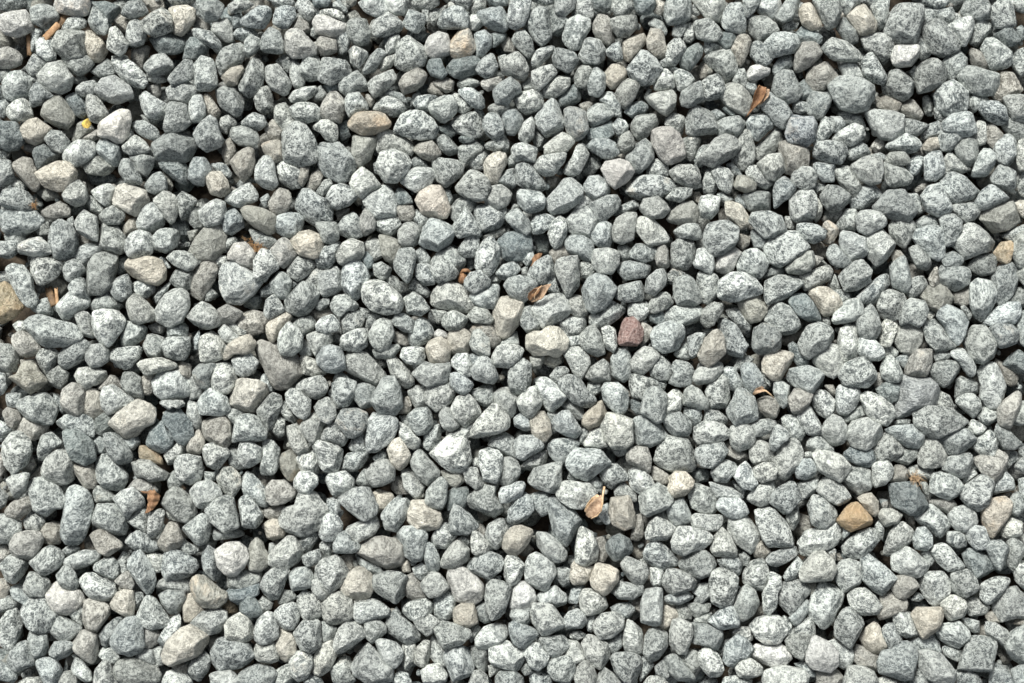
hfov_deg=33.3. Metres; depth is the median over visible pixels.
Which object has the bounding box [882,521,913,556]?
gravel stone
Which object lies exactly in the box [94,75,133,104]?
gravel stone
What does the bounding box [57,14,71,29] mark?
wood chip
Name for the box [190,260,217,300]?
gravel stone
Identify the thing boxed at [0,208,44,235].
gravel stone
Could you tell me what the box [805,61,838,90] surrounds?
gravel stone
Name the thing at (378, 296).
gravel stone
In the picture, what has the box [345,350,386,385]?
gravel stone
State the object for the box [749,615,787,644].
gravel stone
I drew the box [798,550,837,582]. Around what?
gravel stone
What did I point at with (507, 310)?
gravel stone
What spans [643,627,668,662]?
gravel stone
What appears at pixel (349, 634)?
gravel stone
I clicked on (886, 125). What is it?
gravel stone
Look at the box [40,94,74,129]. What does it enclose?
gravel stone
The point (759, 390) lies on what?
grass stalk
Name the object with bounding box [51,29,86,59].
gravel stone
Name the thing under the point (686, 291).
gravel stone
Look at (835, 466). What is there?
gravel stone
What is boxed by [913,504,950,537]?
gravel stone
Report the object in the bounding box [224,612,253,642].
gravel stone
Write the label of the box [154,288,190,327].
gravel stone
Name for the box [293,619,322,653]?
gravel stone
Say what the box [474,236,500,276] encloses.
gravel stone
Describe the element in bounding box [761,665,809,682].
gravel stone
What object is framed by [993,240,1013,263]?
gravel stone
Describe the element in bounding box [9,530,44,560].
gravel stone
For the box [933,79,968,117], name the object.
gravel stone
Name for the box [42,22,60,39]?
wood chip
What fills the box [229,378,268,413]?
gravel stone
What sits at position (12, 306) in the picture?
gravel stone
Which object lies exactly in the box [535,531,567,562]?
gravel stone
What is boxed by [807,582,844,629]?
gravel stone
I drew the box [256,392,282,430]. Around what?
gravel stone
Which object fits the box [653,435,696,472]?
gravel stone
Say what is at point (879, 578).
gravel stone
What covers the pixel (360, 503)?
gravel stone
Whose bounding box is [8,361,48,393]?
gravel stone
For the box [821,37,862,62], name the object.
gravel stone
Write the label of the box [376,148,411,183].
gravel stone
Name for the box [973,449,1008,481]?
gravel stone
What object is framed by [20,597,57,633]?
gravel stone
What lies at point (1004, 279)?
gravel stone
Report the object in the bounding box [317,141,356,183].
gravel stone
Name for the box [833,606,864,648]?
gravel stone
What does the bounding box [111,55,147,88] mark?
gravel stone
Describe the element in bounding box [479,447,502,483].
gravel stone
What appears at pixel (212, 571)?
gravel stone
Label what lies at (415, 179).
gravel stone
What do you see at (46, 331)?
gravel stone
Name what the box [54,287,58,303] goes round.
wood chip
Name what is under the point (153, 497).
dry leaf
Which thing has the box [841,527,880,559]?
gravel stone
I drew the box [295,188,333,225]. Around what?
gravel stone
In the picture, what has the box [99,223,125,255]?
gravel stone
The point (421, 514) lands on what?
gravel stone
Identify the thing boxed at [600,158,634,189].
gravel stone
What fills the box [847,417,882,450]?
gravel stone
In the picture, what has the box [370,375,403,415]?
gravel stone
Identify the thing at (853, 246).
gravel stone
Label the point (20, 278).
gravel stone
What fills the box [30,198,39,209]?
fibre tuft
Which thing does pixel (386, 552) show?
gravel stone
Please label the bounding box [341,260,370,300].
gravel stone
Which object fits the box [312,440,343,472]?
gravel stone
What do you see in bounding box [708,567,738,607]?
gravel stone
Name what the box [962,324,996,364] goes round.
gravel stone
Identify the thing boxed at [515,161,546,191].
gravel stone
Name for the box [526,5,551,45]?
gravel stone
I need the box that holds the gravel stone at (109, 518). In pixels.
[91,503,128,535]
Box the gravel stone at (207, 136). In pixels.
[193,115,223,152]
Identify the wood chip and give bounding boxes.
[26,32,31,55]
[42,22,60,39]
[45,286,55,306]
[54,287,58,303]
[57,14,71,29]
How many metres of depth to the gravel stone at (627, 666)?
1.25 m
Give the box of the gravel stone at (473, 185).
[455,169,490,201]
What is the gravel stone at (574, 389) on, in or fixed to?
in the gravel at (982, 150)
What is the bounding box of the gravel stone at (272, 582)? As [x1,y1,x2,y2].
[260,567,289,600]
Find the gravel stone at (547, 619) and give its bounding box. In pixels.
[530,602,564,635]
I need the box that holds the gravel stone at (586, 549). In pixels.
[574,526,598,566]
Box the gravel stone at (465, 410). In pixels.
[450,393,481,427]
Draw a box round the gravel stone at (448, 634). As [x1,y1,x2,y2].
[433,621,471,649]
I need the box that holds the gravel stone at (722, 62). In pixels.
[702,48,737,83]
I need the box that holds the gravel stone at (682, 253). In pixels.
[670,238,695,270]
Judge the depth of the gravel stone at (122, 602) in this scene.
1.25 m
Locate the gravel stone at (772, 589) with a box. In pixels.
[762,571,781,615]
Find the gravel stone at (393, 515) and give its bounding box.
[380,497,410,531]
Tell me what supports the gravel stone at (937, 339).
on the gravel at (982, 150)
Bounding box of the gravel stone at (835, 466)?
[812,449,851,482]
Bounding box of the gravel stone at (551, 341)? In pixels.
[525,325,568,357]
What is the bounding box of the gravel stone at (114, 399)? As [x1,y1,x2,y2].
[99,384,133,414]
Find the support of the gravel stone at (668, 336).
on the gravel at (982, 150)
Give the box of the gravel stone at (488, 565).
[466,551,503,579]
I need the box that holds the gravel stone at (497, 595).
[484,579,511,620]
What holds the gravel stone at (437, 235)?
in the gravel at (982, 150)
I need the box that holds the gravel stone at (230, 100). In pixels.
[215,85,244,116]
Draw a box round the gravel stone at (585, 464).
[565,448,611,481]
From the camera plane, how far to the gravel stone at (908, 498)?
1.24 m
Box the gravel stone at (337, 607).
[321,590,353,624]
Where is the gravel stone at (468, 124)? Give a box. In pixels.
[449,111,483,138]
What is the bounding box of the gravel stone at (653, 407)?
[640,386,667,423]
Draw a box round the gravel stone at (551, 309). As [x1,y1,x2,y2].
[531,293,571,328]
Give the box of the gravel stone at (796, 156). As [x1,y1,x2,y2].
[777,140,809,175]
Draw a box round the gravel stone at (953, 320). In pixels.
[936,304,968,345]
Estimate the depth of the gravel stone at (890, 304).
1.24 m
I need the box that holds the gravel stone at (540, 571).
[524,552,556,591]
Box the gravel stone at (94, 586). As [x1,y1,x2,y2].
[78,572,116,600]
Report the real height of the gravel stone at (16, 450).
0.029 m
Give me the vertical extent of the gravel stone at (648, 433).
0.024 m
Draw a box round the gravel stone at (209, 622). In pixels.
[190,607,228,635]
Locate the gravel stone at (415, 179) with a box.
[399,167,434,192]
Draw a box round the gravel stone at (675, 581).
[661,568,696,594]
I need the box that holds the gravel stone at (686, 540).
[670,526,713,556]
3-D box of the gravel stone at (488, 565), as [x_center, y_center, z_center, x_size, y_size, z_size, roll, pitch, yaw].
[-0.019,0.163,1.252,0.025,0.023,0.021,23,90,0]
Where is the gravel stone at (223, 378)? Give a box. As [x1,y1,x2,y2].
[210,362,237,394]
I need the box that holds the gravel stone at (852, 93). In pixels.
[827,74,875,113]
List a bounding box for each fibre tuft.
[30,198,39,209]
[251,239,266,251]
[907,469,924,486]
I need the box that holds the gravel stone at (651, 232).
[635,216,668,246]
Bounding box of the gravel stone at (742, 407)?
[726,387,758,425]
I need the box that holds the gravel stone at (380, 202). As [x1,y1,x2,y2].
[362,184,396,218]
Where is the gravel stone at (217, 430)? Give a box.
[201,415,231,447]
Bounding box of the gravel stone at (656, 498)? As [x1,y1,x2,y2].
[638,482,673,516]
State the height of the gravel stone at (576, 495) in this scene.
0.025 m
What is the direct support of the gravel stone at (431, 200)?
on the gravel at (982, 150)
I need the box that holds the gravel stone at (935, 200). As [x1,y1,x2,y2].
[920,182,952,217]
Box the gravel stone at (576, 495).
[556,480,597,509]
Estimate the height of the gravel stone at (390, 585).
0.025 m
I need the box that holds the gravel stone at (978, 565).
[961,548,995,579]
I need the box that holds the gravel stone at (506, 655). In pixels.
[488,640,524,670]
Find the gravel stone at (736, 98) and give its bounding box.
[720,82,752,115]
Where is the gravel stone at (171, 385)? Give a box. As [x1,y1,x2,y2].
[151,370,189,399]
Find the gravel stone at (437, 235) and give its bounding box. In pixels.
[418,218,454,251]
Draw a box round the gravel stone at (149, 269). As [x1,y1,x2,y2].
[124,255,166,285]
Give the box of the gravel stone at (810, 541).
[797,522,841,556]
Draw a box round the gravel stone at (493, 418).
[469,403,510,438]
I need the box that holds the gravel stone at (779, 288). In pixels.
[763,274,803,304]
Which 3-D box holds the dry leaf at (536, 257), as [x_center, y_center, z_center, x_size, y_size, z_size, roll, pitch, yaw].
[0.018,-0.060,1.250,0.009,0.002,0.010,0,90,0]
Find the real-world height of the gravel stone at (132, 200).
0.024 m
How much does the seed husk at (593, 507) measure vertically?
0.008 m
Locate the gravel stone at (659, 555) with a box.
[642,541,678,570]
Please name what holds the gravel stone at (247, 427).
on the gravel at (982, 150)
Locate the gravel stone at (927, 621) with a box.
[910,606,943,639]
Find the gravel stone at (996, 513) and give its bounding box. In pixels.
[980,496,1012,538]
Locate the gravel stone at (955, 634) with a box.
[935,620,970,648]
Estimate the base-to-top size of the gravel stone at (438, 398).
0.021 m
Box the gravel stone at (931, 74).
[914,58,947,93]
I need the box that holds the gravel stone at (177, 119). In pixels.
[163,101,191,133]
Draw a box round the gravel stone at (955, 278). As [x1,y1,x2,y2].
[939,265,971,291]
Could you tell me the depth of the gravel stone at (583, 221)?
1.25 m
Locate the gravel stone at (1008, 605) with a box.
[991,585,1023,622]
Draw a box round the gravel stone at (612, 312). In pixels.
[588,301,625,329]
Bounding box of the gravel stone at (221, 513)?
[204,494,239,533]
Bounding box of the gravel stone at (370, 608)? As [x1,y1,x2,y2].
[353,597,390,623]
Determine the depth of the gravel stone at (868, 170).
1.24 m
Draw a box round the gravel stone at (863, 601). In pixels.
[847,587,882,615]
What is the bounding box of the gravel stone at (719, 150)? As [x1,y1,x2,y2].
[696,133,741,168]
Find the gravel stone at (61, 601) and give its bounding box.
[45,581,85,615]
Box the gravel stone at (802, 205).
[788,188,817,223]
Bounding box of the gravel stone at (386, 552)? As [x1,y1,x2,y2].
[357,535,404,569]
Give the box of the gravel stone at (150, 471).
[131,459,169,482]
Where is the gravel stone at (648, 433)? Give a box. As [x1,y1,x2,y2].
[633,415,667,447]
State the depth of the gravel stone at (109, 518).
1.25 m
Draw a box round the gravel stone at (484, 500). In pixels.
[467,483,504,517]
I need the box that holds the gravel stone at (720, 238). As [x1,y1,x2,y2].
[702,220,739,256]
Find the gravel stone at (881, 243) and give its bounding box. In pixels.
[866,228,895,266]
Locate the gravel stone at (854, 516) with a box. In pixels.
[836,501,872,531]
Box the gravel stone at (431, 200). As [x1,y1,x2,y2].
[415,184,450,219]
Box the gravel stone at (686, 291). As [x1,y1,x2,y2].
[673,274,701,306]
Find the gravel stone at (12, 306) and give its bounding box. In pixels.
[0,281,24,323]
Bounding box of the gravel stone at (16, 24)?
[0,9,33,37]
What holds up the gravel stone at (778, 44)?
on the gravel at (982, 150)
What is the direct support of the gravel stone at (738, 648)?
on the gravel at (982, 150)
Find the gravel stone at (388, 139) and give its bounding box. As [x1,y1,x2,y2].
[375,129,413,155]
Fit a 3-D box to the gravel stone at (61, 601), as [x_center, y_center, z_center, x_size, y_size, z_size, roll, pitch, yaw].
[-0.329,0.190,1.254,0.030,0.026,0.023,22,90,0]
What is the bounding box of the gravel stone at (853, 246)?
[839,230,868,261]
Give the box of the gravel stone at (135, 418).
[108,399,156,438]
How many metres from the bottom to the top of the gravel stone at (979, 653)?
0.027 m
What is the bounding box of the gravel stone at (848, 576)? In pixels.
[835,558,861,592]
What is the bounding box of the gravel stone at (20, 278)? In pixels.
[5,263,38,307]
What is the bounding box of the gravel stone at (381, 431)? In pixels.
[365,412,398,452]
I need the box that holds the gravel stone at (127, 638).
[109,615,145,656]
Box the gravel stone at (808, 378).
[786,365,824,393]
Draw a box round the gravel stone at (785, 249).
[762,230,810,267]
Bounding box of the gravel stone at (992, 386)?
[977,362,1006,409]
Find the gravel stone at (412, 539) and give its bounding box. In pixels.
[396,525,427,561]
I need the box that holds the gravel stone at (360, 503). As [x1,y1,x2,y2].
[337,486,378,521]
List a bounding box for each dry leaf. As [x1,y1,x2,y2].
[141,489,160,512]
[530,253,541,266]
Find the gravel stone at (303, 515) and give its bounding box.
[278,491,328,536]
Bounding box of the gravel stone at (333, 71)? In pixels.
[317,57,351,85]
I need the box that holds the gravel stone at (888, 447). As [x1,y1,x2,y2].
[871,431,903,461]
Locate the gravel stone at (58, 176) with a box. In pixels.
[34,160,77,191]
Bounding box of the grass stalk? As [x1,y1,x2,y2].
[753,386,773,397]
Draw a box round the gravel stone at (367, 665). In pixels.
[350,642,393,682]
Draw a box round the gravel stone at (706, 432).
[693,421,729,444]
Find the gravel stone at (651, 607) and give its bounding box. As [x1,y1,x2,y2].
[640,587,662,626]
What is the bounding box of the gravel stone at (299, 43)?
[284,28,317,58]
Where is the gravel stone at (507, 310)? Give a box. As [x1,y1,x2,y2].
[492,295,523,338]
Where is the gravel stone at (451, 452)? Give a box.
[429,431,472,473]
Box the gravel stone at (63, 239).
[48,219,78,260]
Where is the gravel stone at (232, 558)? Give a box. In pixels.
[214,541,249,576]
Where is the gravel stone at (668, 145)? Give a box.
[650,126,685,164]
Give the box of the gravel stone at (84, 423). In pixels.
[56,414,95,437]
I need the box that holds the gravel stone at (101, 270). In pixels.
[86,252,118,295]
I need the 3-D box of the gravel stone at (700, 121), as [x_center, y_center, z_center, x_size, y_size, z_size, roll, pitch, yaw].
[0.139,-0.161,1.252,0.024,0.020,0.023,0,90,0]
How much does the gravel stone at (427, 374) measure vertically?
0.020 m
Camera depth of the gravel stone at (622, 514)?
1.25 m
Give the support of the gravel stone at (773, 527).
on the gravel at (982, 150)
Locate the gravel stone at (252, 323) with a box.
[236,310,269,336]
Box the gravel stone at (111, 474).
[95,453,128,490]
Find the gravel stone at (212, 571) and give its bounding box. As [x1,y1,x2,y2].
[201,544,222,581]
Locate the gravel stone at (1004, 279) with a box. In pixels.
[989,262,1018,305]
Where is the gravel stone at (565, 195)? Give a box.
[546,177,583,215]
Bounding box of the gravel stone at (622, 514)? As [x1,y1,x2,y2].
[609,495,635,530]
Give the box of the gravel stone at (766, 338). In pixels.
[752,322,781,354]
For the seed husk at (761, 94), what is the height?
0.015 m
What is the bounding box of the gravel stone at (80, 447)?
[62,428,96,465]
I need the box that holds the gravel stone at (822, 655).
[805,635,839,672]
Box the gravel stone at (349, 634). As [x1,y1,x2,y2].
[333,620,364,653]
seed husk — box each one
[458,269,470,283]
[528,284,550,301]
[584,486,604,518]
[745,85,769,116]
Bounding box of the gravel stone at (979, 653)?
[957,635,997,672]
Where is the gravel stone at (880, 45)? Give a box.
[860,32,894,64]
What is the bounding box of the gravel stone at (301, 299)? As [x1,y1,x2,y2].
[284,281,319,316]
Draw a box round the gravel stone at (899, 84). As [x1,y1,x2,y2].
[881,68,914,101]
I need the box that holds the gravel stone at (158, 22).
[140,7,173,37]
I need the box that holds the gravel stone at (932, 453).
[917,436,947,468]
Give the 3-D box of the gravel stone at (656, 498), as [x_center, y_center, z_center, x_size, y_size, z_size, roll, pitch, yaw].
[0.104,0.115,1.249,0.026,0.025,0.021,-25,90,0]
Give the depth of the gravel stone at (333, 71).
1.24 m
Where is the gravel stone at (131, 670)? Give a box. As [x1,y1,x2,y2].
[113,657,161,682]
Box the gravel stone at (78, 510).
[60,484,93,545]
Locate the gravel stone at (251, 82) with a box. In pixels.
[238,57,264,97]
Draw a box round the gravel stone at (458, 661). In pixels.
[443,645,474,682]
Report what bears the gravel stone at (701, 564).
on the gravel at (982, 150)
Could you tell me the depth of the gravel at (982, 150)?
1.25 m
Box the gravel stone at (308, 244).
[290,230,323,258]
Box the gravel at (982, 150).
[0,0,1023,682]
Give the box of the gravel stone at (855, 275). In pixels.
[838,259,872,291]
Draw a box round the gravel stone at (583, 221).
[566,206,597,237]
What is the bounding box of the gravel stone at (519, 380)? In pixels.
[507,357,531,395]
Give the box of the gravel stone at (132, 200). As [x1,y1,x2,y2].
[112,183,149,216]
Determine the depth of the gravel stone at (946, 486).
1.25 m
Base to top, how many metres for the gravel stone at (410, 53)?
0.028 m
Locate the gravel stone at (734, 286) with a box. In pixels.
[717,271,762,302]
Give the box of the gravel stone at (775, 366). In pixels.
[761,349,793,380]
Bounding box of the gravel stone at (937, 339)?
[922,319,956,351]
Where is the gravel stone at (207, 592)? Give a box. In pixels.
[189,574,227,608]
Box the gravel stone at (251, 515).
[238,494,263,528]
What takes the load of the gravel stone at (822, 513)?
in the gravel at (982, 150)
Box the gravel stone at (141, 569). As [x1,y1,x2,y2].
[127,549,156,594]
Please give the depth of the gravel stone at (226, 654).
1.24 m
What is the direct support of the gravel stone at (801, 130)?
on the gravel at (982, 150)
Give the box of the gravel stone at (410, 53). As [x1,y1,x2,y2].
[394,35,428,71]
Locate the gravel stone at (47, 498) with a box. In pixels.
[27,476,65,516]
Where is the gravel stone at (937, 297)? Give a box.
[919,283,953,312]
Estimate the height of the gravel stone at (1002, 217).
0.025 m
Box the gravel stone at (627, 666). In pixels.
[610,651,642,682]
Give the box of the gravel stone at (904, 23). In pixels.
[883,2,924,44]
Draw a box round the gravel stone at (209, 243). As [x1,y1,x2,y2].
[188,224,227,260]
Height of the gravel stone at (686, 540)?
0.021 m
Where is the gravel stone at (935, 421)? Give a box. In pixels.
[912,405,968,438]
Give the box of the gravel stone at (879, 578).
[860,553,897,595]
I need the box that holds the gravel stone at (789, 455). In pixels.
[773,438,803,481]
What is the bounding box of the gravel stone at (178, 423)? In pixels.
[162,407,194,445]
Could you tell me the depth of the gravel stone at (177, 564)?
1.25 m
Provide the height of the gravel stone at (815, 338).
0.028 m
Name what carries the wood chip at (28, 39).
on the gravel at (982, 150)
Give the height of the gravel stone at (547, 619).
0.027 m
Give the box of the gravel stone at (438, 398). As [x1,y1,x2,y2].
[424,381,455,412]
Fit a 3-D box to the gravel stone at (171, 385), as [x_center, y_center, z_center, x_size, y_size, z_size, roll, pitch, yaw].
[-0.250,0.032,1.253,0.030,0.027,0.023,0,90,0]
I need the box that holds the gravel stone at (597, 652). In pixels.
[581,634,610,669]
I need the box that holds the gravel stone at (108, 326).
[91,308,125,347]
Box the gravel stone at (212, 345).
[198,330,226,362]
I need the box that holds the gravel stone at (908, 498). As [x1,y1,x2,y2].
[888,481,928,515]
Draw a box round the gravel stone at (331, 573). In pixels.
[314,554,348,595]
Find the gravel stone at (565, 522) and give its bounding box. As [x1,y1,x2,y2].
[547,495,581,547]
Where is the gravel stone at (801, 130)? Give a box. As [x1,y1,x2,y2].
[785,114,817,147]
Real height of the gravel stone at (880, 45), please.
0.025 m
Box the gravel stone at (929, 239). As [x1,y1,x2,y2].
[912,224,945,261]
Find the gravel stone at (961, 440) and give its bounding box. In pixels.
[938,427,976,454]
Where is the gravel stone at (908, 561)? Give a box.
[890,546,929,577]
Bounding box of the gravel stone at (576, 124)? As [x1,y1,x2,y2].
[563,106,588,141]
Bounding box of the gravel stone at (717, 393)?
[705,373,729,409]
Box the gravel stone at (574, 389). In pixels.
[557,374,596,407]
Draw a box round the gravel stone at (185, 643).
[161,624,209,666]
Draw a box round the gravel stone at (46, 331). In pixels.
[23,314,83,347]
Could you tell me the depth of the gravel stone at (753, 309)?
1.25 m
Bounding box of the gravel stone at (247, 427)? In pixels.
[232,413,267,442]
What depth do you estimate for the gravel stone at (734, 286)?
1.24 m
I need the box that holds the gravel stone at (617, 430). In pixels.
[600,412,633,449]
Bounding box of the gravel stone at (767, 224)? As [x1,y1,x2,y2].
[748,211,786,238]
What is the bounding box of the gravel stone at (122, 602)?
[110,589,135,616]
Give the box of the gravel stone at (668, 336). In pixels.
[649,320,685,353]
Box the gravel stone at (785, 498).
[769,481,801,514]
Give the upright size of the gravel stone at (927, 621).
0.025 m
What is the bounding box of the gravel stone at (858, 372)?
[837,356,877,387]
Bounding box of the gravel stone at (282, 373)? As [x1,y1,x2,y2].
[255,339,303,390]
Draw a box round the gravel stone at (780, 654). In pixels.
[751,643,792,667]
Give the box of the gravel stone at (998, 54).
[980,37,1012,70]
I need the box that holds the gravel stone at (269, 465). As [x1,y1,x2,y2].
[260,438,279,475]
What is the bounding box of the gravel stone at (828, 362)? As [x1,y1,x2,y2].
[812,343,843,378]
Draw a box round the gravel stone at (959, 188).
[939,171,979,203]
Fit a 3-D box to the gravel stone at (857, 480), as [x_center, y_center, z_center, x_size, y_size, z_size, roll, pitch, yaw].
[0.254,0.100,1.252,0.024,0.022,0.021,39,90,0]
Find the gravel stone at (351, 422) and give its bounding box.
[334,407,368,438]
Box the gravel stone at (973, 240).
[951,222,994,260]
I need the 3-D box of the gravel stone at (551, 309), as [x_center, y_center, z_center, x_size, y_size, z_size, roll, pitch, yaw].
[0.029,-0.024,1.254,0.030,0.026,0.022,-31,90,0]
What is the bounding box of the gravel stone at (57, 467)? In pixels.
[40,445,75,485]
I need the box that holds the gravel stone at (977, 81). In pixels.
[956,65,999,96]
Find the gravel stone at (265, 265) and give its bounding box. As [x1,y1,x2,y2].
[252,248,278,282]
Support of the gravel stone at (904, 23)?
on the gravel at (982, 150)
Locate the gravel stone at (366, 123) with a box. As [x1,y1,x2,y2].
[347,111,391,135]
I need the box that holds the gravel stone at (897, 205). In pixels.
[872,189,918,222]
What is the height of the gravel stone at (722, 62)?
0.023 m
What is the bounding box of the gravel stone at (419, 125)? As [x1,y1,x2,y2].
[393,110,439,140]
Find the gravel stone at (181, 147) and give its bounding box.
[150,132,197,162]
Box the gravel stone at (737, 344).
[717,317,748,358]
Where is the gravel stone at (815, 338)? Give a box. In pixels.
[797,321,833,359]
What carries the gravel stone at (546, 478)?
in the gravel at (982, 150)
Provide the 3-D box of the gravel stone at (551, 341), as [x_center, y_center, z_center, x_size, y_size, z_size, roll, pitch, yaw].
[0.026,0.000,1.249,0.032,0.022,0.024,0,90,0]
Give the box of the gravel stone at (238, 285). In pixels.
[218,261,262,304]
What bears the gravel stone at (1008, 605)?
on the gravel at (982, 150)
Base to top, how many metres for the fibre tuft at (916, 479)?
0.005 m
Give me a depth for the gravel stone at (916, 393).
1.24 m
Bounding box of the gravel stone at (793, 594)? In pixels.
[778,578,810,615]
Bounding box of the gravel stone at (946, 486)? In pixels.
[929,471,964,500]
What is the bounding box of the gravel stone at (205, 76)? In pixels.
[193,55,217,91]
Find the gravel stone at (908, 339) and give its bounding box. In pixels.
[893,324,922,354]
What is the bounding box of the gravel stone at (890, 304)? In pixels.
[876,289,906,320]
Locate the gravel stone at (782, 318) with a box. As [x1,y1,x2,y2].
[764,302,800,335]
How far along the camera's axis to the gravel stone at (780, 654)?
1.25 m
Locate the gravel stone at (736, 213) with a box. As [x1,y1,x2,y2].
[724,201,749,229]
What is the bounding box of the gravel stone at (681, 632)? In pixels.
[669,617,693,654]
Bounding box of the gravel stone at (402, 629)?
[385,610,420,645]
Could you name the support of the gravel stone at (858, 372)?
on the gravel at (982, 150)
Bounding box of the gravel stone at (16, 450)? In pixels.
[1,430,32,474]
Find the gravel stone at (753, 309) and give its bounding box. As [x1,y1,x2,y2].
[737,295,767,323]
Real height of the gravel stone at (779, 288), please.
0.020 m
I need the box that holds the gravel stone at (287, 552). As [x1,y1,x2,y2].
[267,535,303,569]
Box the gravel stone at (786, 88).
[771,69,802,104]
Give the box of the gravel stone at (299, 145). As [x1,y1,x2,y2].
[281,120,318,167]
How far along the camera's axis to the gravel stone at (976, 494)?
1.24 m
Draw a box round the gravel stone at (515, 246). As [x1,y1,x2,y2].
[497,231,533,261]
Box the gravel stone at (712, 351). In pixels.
[697,329,725,367]
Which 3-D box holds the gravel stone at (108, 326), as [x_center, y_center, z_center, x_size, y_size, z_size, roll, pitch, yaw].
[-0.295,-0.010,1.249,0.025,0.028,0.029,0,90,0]
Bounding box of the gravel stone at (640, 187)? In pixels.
[625,174,678,201]
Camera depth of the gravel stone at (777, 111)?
1.24 m
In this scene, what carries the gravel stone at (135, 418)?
in the gravel at (982, 150)
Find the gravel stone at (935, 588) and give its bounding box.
[918,571,950,606]
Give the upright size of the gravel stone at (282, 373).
0.029 m
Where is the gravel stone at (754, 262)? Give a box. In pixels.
[736,248,769,279]
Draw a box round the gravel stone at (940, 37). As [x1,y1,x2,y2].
[921,18,961,57]
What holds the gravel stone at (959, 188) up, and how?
on the gravel at (982, 150)
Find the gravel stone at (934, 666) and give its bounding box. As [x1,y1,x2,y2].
[917,649,956,682]
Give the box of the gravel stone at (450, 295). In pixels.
[430,280,474,312]
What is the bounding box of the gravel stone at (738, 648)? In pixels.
[722,634,754,667]
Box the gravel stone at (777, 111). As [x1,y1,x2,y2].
[761,92,792,129]
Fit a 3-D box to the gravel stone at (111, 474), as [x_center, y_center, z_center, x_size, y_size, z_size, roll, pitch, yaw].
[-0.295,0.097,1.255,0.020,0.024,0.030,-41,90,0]
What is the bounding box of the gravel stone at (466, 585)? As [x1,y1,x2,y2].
[446,565,484,604]
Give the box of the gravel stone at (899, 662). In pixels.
[876,640,918,681]
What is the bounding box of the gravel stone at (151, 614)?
[136,595,170,629]
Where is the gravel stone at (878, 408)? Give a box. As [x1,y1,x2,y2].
[860,391,896,426]
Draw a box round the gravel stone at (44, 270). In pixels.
[30,256,63,285]
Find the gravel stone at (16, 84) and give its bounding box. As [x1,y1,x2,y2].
[1,70,33,101]
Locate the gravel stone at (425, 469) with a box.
[410,449,440,486]
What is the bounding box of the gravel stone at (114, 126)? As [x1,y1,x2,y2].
[97,109,131,143]
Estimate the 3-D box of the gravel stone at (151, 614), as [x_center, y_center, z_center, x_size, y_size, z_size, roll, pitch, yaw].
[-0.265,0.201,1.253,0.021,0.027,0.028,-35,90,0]
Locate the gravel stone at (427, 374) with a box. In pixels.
[412,361,450,387]
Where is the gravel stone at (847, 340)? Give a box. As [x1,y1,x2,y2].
[837,323,858,362]
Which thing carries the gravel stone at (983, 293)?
on the gravel at (982, 150)
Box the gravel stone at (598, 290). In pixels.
[581,273,616,313]
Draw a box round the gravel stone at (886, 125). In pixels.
[864,108,904,140]
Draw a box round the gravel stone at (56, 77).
[36,60,74,94]
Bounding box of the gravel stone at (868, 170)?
[850,154,883,185]
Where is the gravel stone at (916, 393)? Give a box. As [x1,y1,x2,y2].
[892,374,939,419]
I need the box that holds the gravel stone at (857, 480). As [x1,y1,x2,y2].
[842,465,872,495]
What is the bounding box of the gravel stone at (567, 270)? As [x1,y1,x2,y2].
[554,255,579,297]
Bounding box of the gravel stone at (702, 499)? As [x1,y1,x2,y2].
[687,483,716,513]
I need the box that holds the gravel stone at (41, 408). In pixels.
[16,392,58,425]
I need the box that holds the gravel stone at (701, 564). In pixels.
[677,549,716,578]
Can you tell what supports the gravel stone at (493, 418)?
in the gravel at (982, 150)
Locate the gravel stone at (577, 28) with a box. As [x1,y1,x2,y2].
[562,14,590,50]
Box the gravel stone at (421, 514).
[407,499,442,531]
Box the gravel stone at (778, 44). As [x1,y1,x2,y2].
[762,31,800,58]
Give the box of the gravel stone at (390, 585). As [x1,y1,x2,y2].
[372,570,407,603]
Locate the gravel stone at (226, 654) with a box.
[210,636,254,670]
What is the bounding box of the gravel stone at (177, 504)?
[161,486,197,523]
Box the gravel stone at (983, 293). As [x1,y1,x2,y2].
[968,278,997,321]
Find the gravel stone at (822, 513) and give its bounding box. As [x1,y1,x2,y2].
[807,494,837,529]
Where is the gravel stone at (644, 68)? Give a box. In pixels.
[626,49,662,85]
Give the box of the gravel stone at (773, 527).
[754,506,793,547]
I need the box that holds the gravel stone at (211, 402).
[196,388,230,416]
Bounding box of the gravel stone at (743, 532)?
[727,515,759,554]
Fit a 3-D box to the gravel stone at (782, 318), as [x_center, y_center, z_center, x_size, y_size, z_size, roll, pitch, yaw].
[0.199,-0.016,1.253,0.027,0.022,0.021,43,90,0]
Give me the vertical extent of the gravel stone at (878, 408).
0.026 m
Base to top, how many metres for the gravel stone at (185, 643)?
0.029 m
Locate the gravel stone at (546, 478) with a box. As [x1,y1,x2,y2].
[527,461,562,493]
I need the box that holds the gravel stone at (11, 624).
[0,608,23,650]
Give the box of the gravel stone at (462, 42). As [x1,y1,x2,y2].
[450,28,475,58]
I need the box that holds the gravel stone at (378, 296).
[361,279,403,315]
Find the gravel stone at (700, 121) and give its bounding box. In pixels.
[685,105,717,136]
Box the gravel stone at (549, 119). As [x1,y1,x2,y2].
[534,98,563,137]
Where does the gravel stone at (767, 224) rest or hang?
on the gravel at (982, 150)
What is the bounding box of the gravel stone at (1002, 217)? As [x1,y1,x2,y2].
[978,201,1019,232]
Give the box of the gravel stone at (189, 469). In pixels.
[173,454,203,484]
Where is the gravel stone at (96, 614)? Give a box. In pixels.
[82,598,110,632]
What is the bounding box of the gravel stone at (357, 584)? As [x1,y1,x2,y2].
[339,566,373,599]
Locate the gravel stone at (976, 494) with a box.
[960,474,994,511]
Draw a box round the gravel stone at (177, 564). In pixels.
[161,549,198,580]

